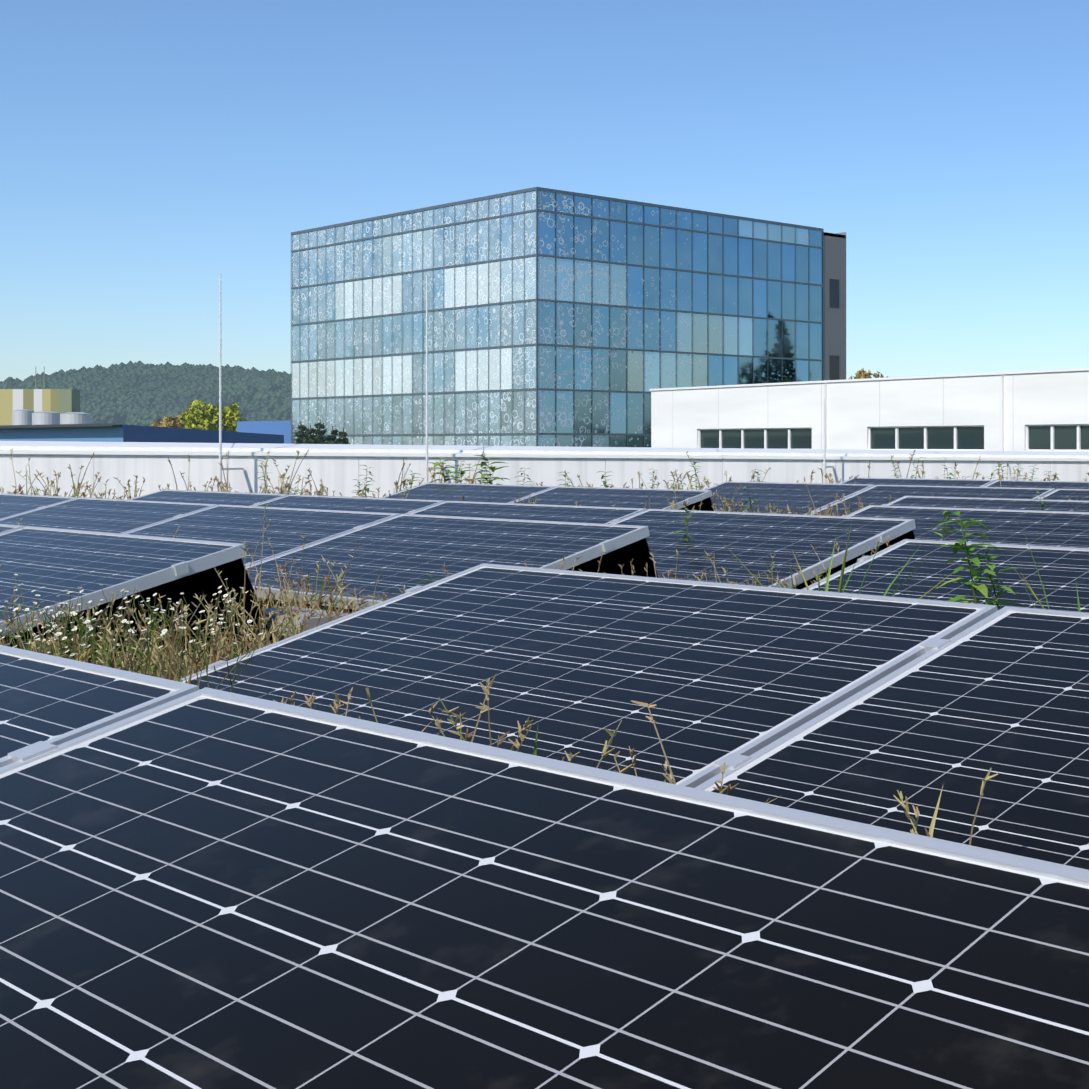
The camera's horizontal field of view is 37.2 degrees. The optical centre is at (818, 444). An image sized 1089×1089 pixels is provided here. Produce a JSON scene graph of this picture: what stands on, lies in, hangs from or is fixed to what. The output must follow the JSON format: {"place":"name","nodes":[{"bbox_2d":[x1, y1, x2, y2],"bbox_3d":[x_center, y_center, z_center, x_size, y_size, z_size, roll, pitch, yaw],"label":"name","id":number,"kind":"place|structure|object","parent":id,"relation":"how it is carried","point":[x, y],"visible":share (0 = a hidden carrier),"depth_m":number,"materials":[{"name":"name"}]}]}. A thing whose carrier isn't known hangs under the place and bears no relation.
{"place":"outdoors","nodes":[
{"label":"outdoors","id":0,"kind":"place"},
{"bbox_2d":[0,366,79,424],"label":"industrial building","id":1,"kind":"structure","parent":0,"point":[61,401],"depth_m":341.83,"materials":[{"name":"yellow"}]},
{"bbox_2d":[0,423,283,443],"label":"blue building","id":2,"kind":"structure","parent":0,"point":[104,432],"depth_m":63.02,"materials":[{"name":"blue"}]},
{"bbox_2d":[0,360,291,431],"bbox_3d":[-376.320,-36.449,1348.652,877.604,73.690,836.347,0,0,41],"label":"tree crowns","id":3,"kind":"object","parent":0,"point":[139,393],"visible":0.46,"depth_m":1252.26,"materials":[{"name":"green plant"}]},
{"bbox_2d":[237,420,291,443],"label":"blue building","id":4,"kind":"structure","parent":0,"point":[284,428],"depth_m":150.54,"materials":[{"name":"blue"}]},
{"bbox_2d":[0,586,796,676],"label":"roof slab","id":5,"kind":"structure","parent":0,"point":[308,605],"depth_m":6.21,"materials":[{"name":"grey concrete"}]},
{"bbox_2d":[69,599,350,679],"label":"flowering plants","id":6,"kind":"object","parent":5,"relation":"on","point":[188,671],"depth_m":4.62,"materials":[{"name":"plant"}]},
{"bbox_2d":[219,274,833,491],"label":"lightning rods","id":7,"kind":"object","parent":5,"relation":"on","point":[220,432],"visible":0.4,"depth_m":15.83,"materials":[{"name":"white metal"}]},
{"bbox_2d":[0,448,1088,844],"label":"roof weeds","id":8,"kind":"object","parent":5,"relation":"on","point":[150,662],"visible":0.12,"depth_m":4.02,"materials":[{"name":"green plant"}]},
{"bbox_2d":[0,477,1088,885],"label":"solar panel frames","id":9,"kind":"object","parent":5,"relation":"on","point":[192,579],"depth_m":3.71,"materials":[{"name":"silver metal"}]},
{"bbox_2d":[0,478,1088,1088],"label":"glass panel","id":10,"kind":"object","parent":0,"point":[202,892],"visible":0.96,"depth_m":1.56,"materials":[{"name":"black glass"}]},
{"bbox_2d":[0,0,1088,381],"label":"sky","id":11,"kind":"structure","parent":0,"point":[152,151],"materials":[{"name":"blue"}]},
{"bbox_2d":[650,368,1088,451],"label":"white building","id":12,"kind":"structure","parent":0,"point":[1041,410],"depth_m":62.26,"materials":[{"name":"white"}]},
{"label":"ground","id":13,"kind":"structure","parent":0,"visible":0},
{"bbox_2d":[12,410,90,424],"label":"storage tanks","id":14,"kind":"object","parent":13,"relation":"on","point":[25,417],"visible":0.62,"depth_m":299.37,"materials":[{"name":"silver metal"}]},
{"bbox_2d":[150,415,184,428],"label":"tree","id":15,"kind":"object","parent":13,"relation":"on","point":[172,422],"visible":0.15,"depth_m":150.03,"materials":[{"name":"brown plant"}]},
{"bbox_2d":[178,399,222,430],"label":"yellow tree","id":16,"kind":"object","parent":13,"relation":"on","point":[208,419],"visible":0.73,"depth_m":199.86,"materials":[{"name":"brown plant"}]},
{"bbox_2d":[200,402,245,431],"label":"yellow tree","id":17,"kind":"object","parent":13,"relation":"on","point":[231,416],"visible":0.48,"depth_m":205.53,"materials":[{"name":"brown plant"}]},
{"bbox_2d":[295,422,307,443],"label":"conifer tree","id":18,"kind":"object","parent":13,"relation":"on","point":[300,433],"visible":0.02,"depth_m":112.23,"materials":[{"name":"green plant"}]},
{"bbox_2d":[304,425,317,443],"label":"conifer tree","id":19,"kind":"object","parent":13,"relation":"on","point":[310,438],"visible":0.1,"depth_m":112.27,"materials":[{"name":"green plant"}]},
{"bbox_2d":[314,419,326,443],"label":"conifer tree","id":20,"kind":"object","parent":13,"relation":"on","point":[320,437],"visible":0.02,"depth_m":112.19,"materials":[{"name":"green plant"}]},
{"bbox_2d":[325,426,338,443],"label":"conifer tree","id":21,"kind":"object","parent":13,"relation":"on","point":[330,439],"visible":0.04,"depth_m":112.20,"materials":[{"name":"green plant"}]},
{"bbox_2d":[335,428,349,443],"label":"conifer tree","id":22,"kind":"object","parent":13,"relation":"on","point":[343,435],"visible":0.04,"depth_m":112.30,"materials":[{"name":"green plant"}]},
{"bbox_2d":[0,441,1088,499],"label":"parapet wall","id":23,"kind":"structure","parent":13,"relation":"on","point":[337,468],"depth_m":16.28,"materials":[{"name":"silver metal"}]},
{"bbox_2d":[291,187,845,449],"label":"glass office building","id":24,"kind":"structure","parent":13,"relation":"on","point":[561,318],"depth_m":130.12,"materials":[{"name":"blue glass"}]},
{"bbox_2d":[849,368,887,378],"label":"orange tree","id":25,"kind":"object","parent":13,"relation":"on","point":[860,375],"visible":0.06,"depth_m":198.66,"materials":[{"name":"brown plant"}]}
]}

